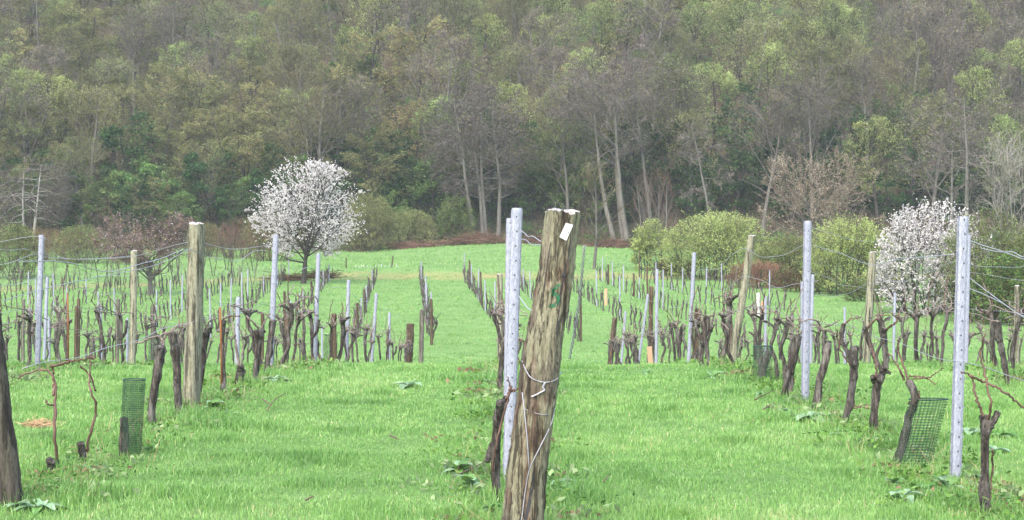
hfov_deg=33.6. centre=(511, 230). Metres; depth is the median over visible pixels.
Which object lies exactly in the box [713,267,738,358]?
grape vine
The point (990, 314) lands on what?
grape vine
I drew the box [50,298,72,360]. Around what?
grape vine
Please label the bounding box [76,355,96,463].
grape vine
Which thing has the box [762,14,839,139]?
lime tree
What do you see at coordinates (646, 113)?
purple crowned tree
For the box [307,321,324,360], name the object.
grape vine
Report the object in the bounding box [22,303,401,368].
trellis wire
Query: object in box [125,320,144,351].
grape vine
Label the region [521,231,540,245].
kinked wire
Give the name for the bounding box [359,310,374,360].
grape vine
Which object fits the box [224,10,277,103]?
lime tree
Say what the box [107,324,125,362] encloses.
grape vine
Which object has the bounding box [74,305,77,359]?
wooden post
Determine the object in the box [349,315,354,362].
grape vine
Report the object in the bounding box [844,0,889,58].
bare tree
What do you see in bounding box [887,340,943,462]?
grape vine
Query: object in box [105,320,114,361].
grape vine
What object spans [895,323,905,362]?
grape vine
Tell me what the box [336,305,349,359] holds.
grape vine
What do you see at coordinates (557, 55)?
bare tree
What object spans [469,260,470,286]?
wooden post
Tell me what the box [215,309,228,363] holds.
grape vine
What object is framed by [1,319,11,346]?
grape vine
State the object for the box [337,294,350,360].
grape vine
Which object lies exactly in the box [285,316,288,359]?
wooden post
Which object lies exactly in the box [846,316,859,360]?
grape vine
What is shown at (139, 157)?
leafy tree
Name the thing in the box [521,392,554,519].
tie wire
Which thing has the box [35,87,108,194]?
budding tree
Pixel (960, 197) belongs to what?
ivy tree
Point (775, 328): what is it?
grape vine
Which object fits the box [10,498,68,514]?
dock plant
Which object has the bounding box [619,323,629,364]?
grape vine
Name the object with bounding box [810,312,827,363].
grape vine
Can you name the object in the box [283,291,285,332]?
wooden post
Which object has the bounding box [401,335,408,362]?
grape vine
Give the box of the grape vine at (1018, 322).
[1004,288,1023,371]
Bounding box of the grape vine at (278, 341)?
[274,326,279,358]
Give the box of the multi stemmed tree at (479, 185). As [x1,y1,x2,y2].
[412,82,539,236]
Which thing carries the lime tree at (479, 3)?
on the hillside
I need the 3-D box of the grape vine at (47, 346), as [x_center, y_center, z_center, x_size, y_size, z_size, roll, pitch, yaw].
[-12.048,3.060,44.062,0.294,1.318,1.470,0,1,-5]
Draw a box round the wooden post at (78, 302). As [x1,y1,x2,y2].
[77,298,79,359]
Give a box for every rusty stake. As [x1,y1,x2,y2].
[67,293,68,364]
[219,307,222,383]
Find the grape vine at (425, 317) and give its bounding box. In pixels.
[422,308,427,332]
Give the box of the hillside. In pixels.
[0,0,1023,245]
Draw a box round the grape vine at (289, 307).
[269,275,318,365]
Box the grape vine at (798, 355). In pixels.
[788,327,800,363]
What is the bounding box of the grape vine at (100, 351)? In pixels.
[82,325,107,359]
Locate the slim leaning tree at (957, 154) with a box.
[892,96,980,231]
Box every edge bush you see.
[337,187,398,251]
[384,207,439,248]
[427,193,482,241]
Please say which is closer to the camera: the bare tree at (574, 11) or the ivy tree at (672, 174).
the ivy tree at (672, 174)
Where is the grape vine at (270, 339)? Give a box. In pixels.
[258,313,276,370]
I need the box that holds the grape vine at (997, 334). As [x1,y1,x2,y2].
[971,313,1009,384]
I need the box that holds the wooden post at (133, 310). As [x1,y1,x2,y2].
[128,250,137,363]
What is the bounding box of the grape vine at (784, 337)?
[774,288,802,380]
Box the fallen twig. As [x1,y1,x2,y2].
[453,462,483,476]
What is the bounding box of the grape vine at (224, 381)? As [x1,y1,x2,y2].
[220,315,240,392]
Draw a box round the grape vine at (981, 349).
[975,326,986,363]
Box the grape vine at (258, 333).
[246,313,270,378]
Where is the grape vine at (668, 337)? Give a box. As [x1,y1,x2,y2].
[658,320,670,362]
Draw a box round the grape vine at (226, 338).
[224,310,234,359]
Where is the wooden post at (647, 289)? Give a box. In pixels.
[646,269,648,301]
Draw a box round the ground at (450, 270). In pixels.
[0,238,1023,519]
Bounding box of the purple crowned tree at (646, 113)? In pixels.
[594,33,682,233]
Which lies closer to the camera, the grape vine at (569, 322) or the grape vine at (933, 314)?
the grape vine at (933, 314)
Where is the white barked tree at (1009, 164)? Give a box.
[969,128,1023,264]
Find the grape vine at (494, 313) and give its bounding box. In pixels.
[486,288,503,346]
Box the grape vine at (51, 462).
[18,355,95,469]
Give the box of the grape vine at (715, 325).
[711,316,717,334]
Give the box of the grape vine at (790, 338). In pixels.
[781,327,792,354]
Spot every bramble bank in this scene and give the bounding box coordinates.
[644,259,699,275]
[723,257,788,288]
[766,267,841,292]
[839,274,916,301]
[925,273,985,307]
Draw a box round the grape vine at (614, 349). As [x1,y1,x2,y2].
[608,327,621,364]
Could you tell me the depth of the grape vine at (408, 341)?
47.07 m
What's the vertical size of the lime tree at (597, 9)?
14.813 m
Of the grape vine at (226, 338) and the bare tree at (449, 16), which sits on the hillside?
the bare tree at (449, 16)
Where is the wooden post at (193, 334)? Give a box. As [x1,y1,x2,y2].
[182,221,203,405]
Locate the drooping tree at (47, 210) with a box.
[0,153,80,249]
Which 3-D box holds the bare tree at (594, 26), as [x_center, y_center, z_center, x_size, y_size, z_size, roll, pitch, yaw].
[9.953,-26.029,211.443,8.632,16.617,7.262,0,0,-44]
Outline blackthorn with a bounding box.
[850,189,1000,314]
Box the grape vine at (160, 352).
[135,329,175,424]
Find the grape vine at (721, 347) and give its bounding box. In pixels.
[716,335,723,360]
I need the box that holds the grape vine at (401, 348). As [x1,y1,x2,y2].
[395,332,404,360]
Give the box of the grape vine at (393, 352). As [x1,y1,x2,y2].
[385,330,396,359]
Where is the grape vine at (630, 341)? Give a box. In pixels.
[624,330,635,363]
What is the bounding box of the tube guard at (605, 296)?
[604,289,606,305]
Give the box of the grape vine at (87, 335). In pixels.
[78,318,98,360]
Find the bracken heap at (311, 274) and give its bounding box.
[292,266,344,278]
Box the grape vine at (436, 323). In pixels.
[433,313,440,338]
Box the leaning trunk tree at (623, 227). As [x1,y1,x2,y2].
[545,39,659,240]
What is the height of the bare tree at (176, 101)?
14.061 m
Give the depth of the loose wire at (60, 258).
22.41 m
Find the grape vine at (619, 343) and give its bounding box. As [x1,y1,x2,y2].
[614,330,625,363]
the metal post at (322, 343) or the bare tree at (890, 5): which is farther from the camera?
the bare tree at (890, 5)
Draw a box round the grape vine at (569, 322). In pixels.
[567,310,570,333]
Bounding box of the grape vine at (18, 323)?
[6,306,24,362]
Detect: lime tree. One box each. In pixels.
[0,0,31,63]
[0,53,29,147]
[0,67,62,172]
[30,74,86,187]
[31,0,80,70]
[155,39,208,128]
[191,0,223,47]
[220,34,278,132]
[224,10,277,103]
[258,87,315,155]
[298,0,328,50]
[323,24,374,87]
[339,0,371,38]
[341,0,396,51]
[345,0,414,109]
[410,94,477,219]
[416,57,486,165]
[425,0,483,78]
[458,11,511,108]
[485,81,544,198]
[512,0,560,26]
[515,13,575,109]
[520,0,582,82]
[525,0,579,84]
[553,0,582,43]
[557,46,611,115]
[563,2,621,96]
[582,0,652,59]
[615,0,673,79]
[667,0,730,108]
[670,62,743,158]
[674,0,722,63]
[699,0,772,103]
[700,0,730,44]
[710,0,777,129]
[730,0,780,73]
[737,39,810,173]
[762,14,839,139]
[772,0,815,63]
[782,0,838,84]
[801,0,869,96]
[805,1,870,125]
[829,0,878,79]
[838,114,914,229]
[932,65,1010,212]
[939,0,995,108]
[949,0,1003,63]
[951,48,1013,147]
[971,113,1023,226]
[984,37,1023,169]
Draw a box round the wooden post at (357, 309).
[356,303,358,335]
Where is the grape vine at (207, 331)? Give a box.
[201,317,218,392]
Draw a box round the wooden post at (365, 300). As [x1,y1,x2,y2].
[363,289,365,312]
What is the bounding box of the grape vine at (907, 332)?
[900,322,918,359]
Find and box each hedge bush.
[626,217,671,270]
[653,205,774,280]
[752,229,828,286]
[798,210,912,295]
[930,199,1023,321]
[969,248,1023,325]
[974,221,1023,316]
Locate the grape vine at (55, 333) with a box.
[50,305,63,359]
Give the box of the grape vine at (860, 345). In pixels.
[851,305,865,362]
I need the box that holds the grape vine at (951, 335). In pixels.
[940,315,953,343]
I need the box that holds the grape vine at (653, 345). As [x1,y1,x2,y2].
[647,324,659,362]
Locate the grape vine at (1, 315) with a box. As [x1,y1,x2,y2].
[0,291,26,358]
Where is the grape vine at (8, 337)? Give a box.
[3,318,12,359]
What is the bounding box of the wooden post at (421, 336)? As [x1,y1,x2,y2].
[418,309,423,362]
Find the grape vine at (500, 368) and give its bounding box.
[497,338,503,394]
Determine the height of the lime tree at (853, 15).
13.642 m
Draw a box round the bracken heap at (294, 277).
[260,269,314,280]
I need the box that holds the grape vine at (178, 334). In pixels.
[173,312,185,362]
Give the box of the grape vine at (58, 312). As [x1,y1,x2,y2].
[53,277,73,362]
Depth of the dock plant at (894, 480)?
11.28 m
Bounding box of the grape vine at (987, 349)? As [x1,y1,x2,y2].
[977,323,987,362]
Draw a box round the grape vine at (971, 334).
[968,316,981,347]
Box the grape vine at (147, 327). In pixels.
[128,304,156,361]
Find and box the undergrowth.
[0,1,1023,252]
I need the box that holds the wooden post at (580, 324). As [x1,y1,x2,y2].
[579,290,581,341]
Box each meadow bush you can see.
[0,220,44,279]
[25,222,66,260]
[52,219,109,263]
[184,220,225,256]
[213,216,264,257]
[238,206,300,261]
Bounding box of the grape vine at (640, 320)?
[638,305,641,331]
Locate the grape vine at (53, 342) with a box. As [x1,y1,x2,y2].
[42,335,70,359]
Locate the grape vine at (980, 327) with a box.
[970,302,988,361]
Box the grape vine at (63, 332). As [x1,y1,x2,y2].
[62,316,79,350]
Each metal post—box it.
[27,272,28,303]
[34,235,43,368]
[35,279,35,321]
[43,277,48,360]
[47,317,50,360]
[52,273,54,314]
[100,307,102,361]
[113,288,114,315]
[126,318,128,362]
[170,280,170,318]
[181,275,182,312]
[209,289,211,337]
[230,278,231,320]
[235,297,240,364]
[241,272,242,313]
[247,269,248,308]
[269,235,278,365]
[313,253,320,361]
[321,327,322,359]
[345,280,349,355]
[370,293,377,361]
[388,313,390,361]
[484,280,485,310]
[494,282,495,324]
[503,208,522,480]
[504,218,510,395]
[529,271,530,297]
[596,270,597,305]
[619,276,620,318]
[620,311,626,362]
[637,294,648,363]
[655,269,658,362]
[662,270,663,308]
[687,252,695,362]
[764,296,766,350]
[769,270,769,304]
[800,282,802,362]
[801,221,811,403]
[810,274,813,362]
[843,307,845,364]
[892,293,895,360]
[950,216,968,476]
[965,235,970,364]
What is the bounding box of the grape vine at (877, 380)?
[862,314,899,432]
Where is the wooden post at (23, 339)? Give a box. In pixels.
[21,299,24,361]
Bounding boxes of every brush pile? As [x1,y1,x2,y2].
[377,238,446,249]
[431,221,524,246]
[497,232,586,244]
[579,234,654,248]
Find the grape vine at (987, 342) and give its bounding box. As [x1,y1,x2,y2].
[981,326,995,360]
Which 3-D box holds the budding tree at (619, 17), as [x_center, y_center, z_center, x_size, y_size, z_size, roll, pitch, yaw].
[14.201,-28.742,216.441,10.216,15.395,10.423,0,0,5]
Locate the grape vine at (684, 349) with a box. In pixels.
[682,330,685,356]
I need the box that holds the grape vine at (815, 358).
[810,314,829,362]
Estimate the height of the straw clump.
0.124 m
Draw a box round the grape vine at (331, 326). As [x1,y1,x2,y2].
[321,300,338,361]
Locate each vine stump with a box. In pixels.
[119,417,128,455]
[757,350,772,379]
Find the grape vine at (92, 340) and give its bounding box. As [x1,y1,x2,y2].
[89,323,100,360]
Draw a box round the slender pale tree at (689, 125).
[676,121,738,231]
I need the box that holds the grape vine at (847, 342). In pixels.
[844,326,855,363]
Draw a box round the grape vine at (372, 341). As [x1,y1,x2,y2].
[361,325,375,361]
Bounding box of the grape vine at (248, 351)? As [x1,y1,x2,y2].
[240,324,251,361]
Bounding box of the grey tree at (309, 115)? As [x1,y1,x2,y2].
[261,59,373,233]
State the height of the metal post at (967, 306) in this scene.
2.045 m
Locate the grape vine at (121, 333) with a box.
[96,287,133,364]
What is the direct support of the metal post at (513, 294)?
on the ground at (450, 270)
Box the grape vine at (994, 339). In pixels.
[980,315,998,361]
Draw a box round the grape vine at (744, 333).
[743,321,745,346]
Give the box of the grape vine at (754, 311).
[746,279,759,363]
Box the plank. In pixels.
[647,346,652,363]
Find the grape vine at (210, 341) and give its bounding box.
[206,330,214,360]
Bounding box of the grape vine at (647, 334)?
[642,318,652,362]
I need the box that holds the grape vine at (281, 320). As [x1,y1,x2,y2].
[275,290,294,363]
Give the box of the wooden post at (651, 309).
[648,286,652,356]
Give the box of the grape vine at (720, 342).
[714,332,724,357]
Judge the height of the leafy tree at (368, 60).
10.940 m
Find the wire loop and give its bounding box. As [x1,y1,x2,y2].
[522,361,561,396]
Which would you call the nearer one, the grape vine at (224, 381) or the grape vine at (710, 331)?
the grape vine at (224, 381)
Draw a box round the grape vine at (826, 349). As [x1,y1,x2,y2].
[798,319,844,409]
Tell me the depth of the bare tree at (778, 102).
173.84 m
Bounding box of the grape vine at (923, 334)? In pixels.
[918,319,927,359]
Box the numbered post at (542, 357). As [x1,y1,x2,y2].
[501,208,579,519]
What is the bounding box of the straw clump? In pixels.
[14,414,66,428]
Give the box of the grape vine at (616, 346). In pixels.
[614,328,619,364]
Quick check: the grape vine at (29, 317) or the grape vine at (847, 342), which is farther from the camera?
the grape vine at (847, 342)
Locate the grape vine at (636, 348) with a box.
[631,323,646,363]
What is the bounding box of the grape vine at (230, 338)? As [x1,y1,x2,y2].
[228,322,241,364]
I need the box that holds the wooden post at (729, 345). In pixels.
[728,293,731,357]
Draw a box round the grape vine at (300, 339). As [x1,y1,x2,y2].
[292,326,305,358]
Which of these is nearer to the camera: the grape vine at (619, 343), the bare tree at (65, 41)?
the grape vine at (619, 343)
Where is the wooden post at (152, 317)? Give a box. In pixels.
[150,305,154,360]
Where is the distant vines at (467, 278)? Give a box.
[0,262,790,333]
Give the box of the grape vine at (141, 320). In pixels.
[137,304,143,333]
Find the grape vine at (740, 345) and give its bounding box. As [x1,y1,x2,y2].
[737,331,743,357]
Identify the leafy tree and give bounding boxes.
[0,167,41,224]
[74,169,138,231]
[113,154,183,224]
[118,125,182,185]
[154,191,205,237]
[219,175,272,226]
[274,153,342,226]
[314,100,386,169]
[327,53,394,133]
[372,189,411,233]
[400,157,462,227]
[504,156,555,220]
[523,128,608,208]
[527,129,582,191]
[544,150,610,220]
[640,67,697,132]
[678,161,724,210]
[809,49,866,127]
[815,137,869,197]
[846,98,902,165]
[871,76,932,143]
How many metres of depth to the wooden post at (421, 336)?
52.93 m
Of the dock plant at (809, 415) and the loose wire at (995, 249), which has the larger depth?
the dock plant at (809, 415)
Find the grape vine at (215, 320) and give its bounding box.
[213,309,217,331]
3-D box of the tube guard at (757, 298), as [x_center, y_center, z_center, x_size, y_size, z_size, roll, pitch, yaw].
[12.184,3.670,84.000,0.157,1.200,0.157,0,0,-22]
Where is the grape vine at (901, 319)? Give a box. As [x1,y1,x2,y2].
[891,289,914,362]
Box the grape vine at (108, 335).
[105,326,110,353]
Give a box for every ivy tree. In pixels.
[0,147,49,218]
[30,158,85,233]
[97,107,168,222]
[110,174,158,236]
[163,178,202,225]
[181,147,239,232]
[215,185,251,233]
[247,164,294,227]
[259,141,312,209]
[310,129,366,215]
[323,168,374,227]
[353,124,409,223]
[381,125,426,197]
[389,146,443,217]
[430,166,465,222]
[432,136,488,209]
[454,104,520,197]
[475,114,541,211]
[485,175,515,223]
[566,122,630,200]
[601,150,643,223]
[607,118,670,214]
[635,114,706,203]
[671,153,714,222]
[693,114,749,196]
[712,144,761,214]
[720,78,795,201]
[755,137,808,201]
[767,152,815,225]
[789,122,836,194]
[799,156,855,216]
[820,111,880,214]
[869,165,911,220]
[888,135,933,211]
[890,87,967,198]
[921,123,980,211]
[947,99,999,182]
[969,154,1008,214]
[996,135,1023,216]
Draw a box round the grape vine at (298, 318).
[291,289,305,361]
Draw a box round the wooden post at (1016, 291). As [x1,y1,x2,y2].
[1014,285,1019,362]
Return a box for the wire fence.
[1,264,281,289]
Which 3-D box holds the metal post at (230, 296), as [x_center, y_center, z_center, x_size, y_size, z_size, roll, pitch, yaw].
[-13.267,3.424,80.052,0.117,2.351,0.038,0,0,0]
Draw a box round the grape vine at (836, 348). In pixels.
[824,320,838,362]
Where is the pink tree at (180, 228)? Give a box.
[90,209,206,294]
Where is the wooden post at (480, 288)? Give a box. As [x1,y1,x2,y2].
[480,272,481,304]
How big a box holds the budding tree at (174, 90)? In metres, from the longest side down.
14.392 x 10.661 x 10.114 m
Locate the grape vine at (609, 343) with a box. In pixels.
[603,331,612,363]
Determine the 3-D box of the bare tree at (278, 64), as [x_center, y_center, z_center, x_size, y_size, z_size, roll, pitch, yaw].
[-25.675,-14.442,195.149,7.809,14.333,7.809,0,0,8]
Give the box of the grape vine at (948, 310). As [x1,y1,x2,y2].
[933,272,954,362]
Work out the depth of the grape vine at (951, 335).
34.72 m
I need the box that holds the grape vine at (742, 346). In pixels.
[739,332,744,358]
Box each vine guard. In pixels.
[121,378,145,456]
[148,335,162,359]
[323,334,337,359]
[753,345,772,379]
[894,398,948,467]
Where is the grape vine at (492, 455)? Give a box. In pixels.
[484,376,518,501]
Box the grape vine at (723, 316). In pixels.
[715,288,736,364]
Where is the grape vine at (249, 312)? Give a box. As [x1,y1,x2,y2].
[229,283,263,364]
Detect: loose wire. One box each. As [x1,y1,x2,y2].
[0,249,132,258]
[1,236,272,258]
[2,247,193,301]
[966,239,1023,259]
[966,287,1023,315]
[967,276,1023,317]
[981,248,1023,256]
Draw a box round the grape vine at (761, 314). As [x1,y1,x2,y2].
[745,282,778,365]
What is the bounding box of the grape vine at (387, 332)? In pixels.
[382,317,389,359]
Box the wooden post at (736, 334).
[729,235,755,361]
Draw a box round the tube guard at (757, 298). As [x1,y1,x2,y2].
[756,293,759,315]
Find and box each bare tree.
[0,0,19,51]
[0,15,35,93]
[0,65,25,118]
[0,82,57,167]
[8,0,79,70]
[16,42,80,148]
[31,0,40,37]
[37,26,100,89]
[50,83,131,215]
[51,136,110,233]
[79,56,149,163]
[96,7,167,132]
[117,83,189,188]
[129,0,190,104]
[131,0,190,60]
[141,0,208,114]
[171,30,245,155]
[172,139,226,223]
[181,0,235,75]
[183,0,249,100]
[201,0,263,54]
[202,29,266,108]
[225,0,285,64]
[240,0,275,43]
[255,0,335,119]
[257,45,322,141]
[258,37,329,148]
[269,0,323,92]
[273,0,326,46]
[279,0,329,92]
[300,80,381,221]
[301,0,367,63]
[319,74,387,202]
[343,0,403,77]
[364,0,440,118]
[384,0,443,84]
[389,21,455,126]
[395,43,457,139]
[399,0,484,96]
[400,28,492,152]
[410,0,446,52]
[412,0,478,79]
[442,0,497,59]
[450,61,514,163]
[483,0,545,82]
[487,47,546,127]
[490,0,552,95]
[491,41,551,128]
[509,44,584,162]
[512,5,583,117]
[522,71,592,207]
[525,115,603,209]
[533,83,609,198]
[552,0,590,47]
[562,0,624,80]
[564,157,627,268]
[592,53,665,187]
[612,0,689,125]
[612,83,688,221]
[624,52,711,208]
[627,165,680,246]
[634,61,723,191]
[638,30,715,108]
[655,39,710,152]
[663,110,726,221]
[713,0,784,86]
[720,13,802,159]
[722,87,800,236]
[750,79,823,200]
[762,61,850,195]
[767,75,853,235]
[770,7,820,101]
[772,0,843,124]
[778,34,859,175]
[789,0,836,65]
[790,60,855,188]
[813,32,880,149]
[828,54,895,189]
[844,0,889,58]
[845,0,901,75]
[854,27,933,175]
[855,0,897,63]
[863,42,934,161]
[864,1,948,117]
[867,0,941,107]
[876,0,938,84]
[878,0,928,43]
[886,92,974,231]
[890,0,983,138]
[900,0,954,81]
[902,18,993,128]
[909,60,1022,256]
[909,91,978,203]
[910,0,966,117]
[911,0,985,93]
[917,0,959,75]
[948,0,1016,76]
[959,97,1023,221]
[962,60,1023,175]
[973,20,1023,150]
[982,14,1023,137]
[986,0,1023,90]
[992,66,1023,128]
[995,0,1023,31]
[1011,103,1023,142]
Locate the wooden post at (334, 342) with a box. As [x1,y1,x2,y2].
[331,313,336,360]
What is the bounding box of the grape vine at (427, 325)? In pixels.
[426,315,429,334]
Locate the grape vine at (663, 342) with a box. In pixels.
[655,313,669,363]
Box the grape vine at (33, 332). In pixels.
[20,320,35,362]
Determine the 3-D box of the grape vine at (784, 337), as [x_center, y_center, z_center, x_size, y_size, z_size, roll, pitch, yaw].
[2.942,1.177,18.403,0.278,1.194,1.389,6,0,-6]
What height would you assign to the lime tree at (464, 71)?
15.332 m
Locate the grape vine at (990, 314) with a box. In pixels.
[975,283,1016,366]
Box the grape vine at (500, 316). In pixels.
[496,281,504,337]
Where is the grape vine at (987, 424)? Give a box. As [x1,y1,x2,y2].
[960,333,1023,514]
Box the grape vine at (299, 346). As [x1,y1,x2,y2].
[297,333,300,358]
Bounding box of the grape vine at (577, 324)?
[576,316,580,340]
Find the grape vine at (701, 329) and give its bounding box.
[689,305,715,357]
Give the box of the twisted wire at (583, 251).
[568,245,585,358]
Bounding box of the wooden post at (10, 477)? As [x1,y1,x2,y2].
[0,313,23,506]
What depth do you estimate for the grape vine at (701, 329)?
25.49 m
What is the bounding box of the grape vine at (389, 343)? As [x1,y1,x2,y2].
[386,328,392,359]
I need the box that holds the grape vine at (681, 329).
[676,304,688,359]
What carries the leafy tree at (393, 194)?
on the hillside
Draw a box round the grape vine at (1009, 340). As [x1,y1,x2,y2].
[1005,324,1011,361]
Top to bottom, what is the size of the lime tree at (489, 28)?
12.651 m
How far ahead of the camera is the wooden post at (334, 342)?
29.05 m
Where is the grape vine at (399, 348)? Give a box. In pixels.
[398,333,402,361]
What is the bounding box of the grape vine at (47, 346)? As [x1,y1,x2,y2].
[41,324,53,359]
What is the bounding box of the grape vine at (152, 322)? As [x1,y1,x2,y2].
[148,291,168,344]
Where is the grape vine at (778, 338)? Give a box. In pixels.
[777,327,780,359]
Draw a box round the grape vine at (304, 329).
[291,286,314,360]
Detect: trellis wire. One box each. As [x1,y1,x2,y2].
[0,254,294,317]
[2,276,301,329]
[3,305,306,341]
[18,250,406,321]
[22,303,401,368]
[614,276,818,329]
[617,245,952,316]
[621,307,1023,380]
[717,261,1023,320]
[746,308,1023,337]
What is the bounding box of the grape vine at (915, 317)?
[901,290,939,362]
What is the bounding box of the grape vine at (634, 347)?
[631,332,639,362]
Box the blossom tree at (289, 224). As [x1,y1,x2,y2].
[244,156,369,283]
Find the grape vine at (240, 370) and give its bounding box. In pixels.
[230,314,245,384]
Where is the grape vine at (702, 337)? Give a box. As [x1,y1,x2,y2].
[691,312,713,365]
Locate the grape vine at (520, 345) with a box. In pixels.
[518,327,524,352]
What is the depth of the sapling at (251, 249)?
124.75 m
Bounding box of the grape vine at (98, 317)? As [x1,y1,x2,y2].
[91,290,107,362]
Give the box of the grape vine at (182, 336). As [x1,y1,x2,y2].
[175,309,186,355]
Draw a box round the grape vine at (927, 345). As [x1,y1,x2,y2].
[918,338,931,360]
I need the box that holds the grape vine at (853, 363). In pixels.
[835,317,870,419]
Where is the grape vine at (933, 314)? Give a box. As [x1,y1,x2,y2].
[917,283,939,361]
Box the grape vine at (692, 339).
[688,288,701,358]
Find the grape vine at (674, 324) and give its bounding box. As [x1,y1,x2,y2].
[662,302,682,358]
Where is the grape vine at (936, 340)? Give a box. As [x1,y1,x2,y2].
[934,329,945,360]
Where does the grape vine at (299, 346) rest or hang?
on the ground at (450, 270)
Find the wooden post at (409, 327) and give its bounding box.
[406,323,413,362]
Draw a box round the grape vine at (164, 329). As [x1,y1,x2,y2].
[157,309,172,363]
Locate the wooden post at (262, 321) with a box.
[261,314,264,359]
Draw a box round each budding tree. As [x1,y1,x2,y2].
[0,0,61,62]
[0,4,11,55]
[0,27,37,100]
[0,96,14,161]
[0,98,76,209]
[0,142,29,215]
[0,161,68,233]
[1,0,39,21]
[10,66,95,172]
[13,48,83,129]
[31,1,102,80]
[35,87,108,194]
[39,2,118,106]
[40,0,97,29]
[48,6,112,70]
[51,0,111,49]
[52,67,131,181]
[58,0,103,31]
[77,31,140,114]
[87,76,167,173]
[94,15,166,118]
[104,0,159,35]
[104,39,166,95]
[106,0,184,60]
[118,118,201,213]
[118,173,176,234]
[126,59,200,164]
[137,62,222,180]
[145,63,238,189]
[157,0,214,49]
[177,100,269,216]
[190,81,259,161]
[202,102,290,214]
[205,56,277,160]
[214,79,289,167]
[259,118,336,209]
[273,128,338,215]
[301,55,379,143]
[307,72,382,151]
[308,0,371,62]
[308,64,387,182]
[329,0,356,23]
[335,24,418,121]
[336,121,416,229]
[374,67,451,168]
[376,17,466,134]
[376,96,441,192]
[419,14,501,139]
[447,103,532,216]
[451,0,508,57]
[460,0,519,68]
[513,66,575,132]
[561,78,641,203]
[563,33,628,119]
[569,64,635,155]
[586,0,655,48]
[595,77,656,134]
[604,0,680,81]
[635,0,702,44]
[664,0,723,79]
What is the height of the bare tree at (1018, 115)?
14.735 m
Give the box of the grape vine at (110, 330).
[106,320,113,351]
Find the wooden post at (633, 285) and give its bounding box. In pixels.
[633,273,634,296]
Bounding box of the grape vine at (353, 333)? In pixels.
[345,314,359,361]
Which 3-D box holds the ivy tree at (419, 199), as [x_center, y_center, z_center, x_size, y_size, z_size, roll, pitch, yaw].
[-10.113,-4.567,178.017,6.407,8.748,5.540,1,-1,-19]
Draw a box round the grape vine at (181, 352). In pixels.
[180,338,184,362]
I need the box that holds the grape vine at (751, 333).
[748,323,763,359]
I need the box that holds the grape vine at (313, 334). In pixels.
[296,288,319,360]
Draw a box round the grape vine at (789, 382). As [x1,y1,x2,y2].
[781,305,817,396]
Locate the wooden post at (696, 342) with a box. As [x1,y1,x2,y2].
[693,308,698,358]
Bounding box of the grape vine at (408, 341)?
[404,329,412,362]
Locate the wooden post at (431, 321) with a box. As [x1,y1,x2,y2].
[430,299,432,344]
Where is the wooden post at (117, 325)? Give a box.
[115,299,119,362]
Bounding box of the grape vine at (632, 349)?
[627,328,638,363]
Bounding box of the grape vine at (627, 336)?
[622,319,632,363]
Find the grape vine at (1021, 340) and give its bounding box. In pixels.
[1019,327,1023,362]
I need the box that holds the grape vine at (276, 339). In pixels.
[273,330,282,362]
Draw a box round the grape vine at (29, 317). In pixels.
[16,287,47,367]
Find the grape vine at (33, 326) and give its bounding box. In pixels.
[21,305,35,351]
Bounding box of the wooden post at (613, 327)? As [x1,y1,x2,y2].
[607,317,616,364]
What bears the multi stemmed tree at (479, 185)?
on the ground at (450, 270)
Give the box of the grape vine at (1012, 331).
[1006,309,1020,363]
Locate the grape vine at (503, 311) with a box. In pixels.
[502,283,527,369]
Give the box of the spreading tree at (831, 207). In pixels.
[754,142,887,261]
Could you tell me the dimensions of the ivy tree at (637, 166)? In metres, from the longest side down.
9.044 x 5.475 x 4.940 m
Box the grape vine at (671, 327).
[667,308,678,362]
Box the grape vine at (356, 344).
[349,318,362,362]
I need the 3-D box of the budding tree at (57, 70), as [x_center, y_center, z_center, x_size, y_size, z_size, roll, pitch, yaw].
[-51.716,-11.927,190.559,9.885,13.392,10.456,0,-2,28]
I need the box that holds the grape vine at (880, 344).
[873,292,890,362]
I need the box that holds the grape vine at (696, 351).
[689,297,703,359]
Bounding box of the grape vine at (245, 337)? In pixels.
[240,327,250,361]
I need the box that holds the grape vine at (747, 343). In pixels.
[742,325,752,359]
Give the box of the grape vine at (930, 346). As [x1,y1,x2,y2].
[922,323,940,356]
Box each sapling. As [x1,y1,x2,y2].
[0,236,23,285]
[34,236,50,280]
[48,242,60,288]
[57,242,84,285]
[64,237,91,279]
[76,238,98,278]
[80,231,109,288]
[96,236,116,286]
[107,232,137,284]
[112,254,122,284]
[159,233,185,283]
[169,225,184,282]
[204,231,219,265]
[204,235,222,275]
[212,220,236,269]
[224,217,241,274]
[224,245,247,284]
[240,228,261,270]
[241,246,259,284]
[843,192,908,278]
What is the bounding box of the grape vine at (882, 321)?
[870,294,891,363]
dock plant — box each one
[3,499,36,507]
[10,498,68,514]
[204,398,224,410]
[264,375,286,382]
[392,380,421,388]
[441,458,472,473]
[453,474,483,488]
[479,503,502,511]
[546,484,572,489]
[702,370,725,378]
[780,408,797,413]
[789,411,827,421]
[831,429,859,435]
[883,477,903,483]
[883,489,923,502]
[910,482,946,490]
[928,475,964,488]
[950,427,992,433]
[989,445,1010,454]
[990,432,1017,438]
[994,493,1015,500]
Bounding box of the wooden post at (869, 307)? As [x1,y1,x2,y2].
[863,251,876,363]
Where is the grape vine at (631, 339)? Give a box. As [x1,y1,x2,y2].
[628,322,639,362]
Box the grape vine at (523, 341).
[518,338,524,386]
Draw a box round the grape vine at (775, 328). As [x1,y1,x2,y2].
[762,292,785,379]
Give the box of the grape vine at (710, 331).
[698,305,720,354]
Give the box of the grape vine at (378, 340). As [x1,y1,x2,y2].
[376,323,382,359]
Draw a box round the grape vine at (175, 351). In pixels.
[160,323,188,414]
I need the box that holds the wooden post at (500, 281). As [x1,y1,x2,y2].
[497,274,502,359]

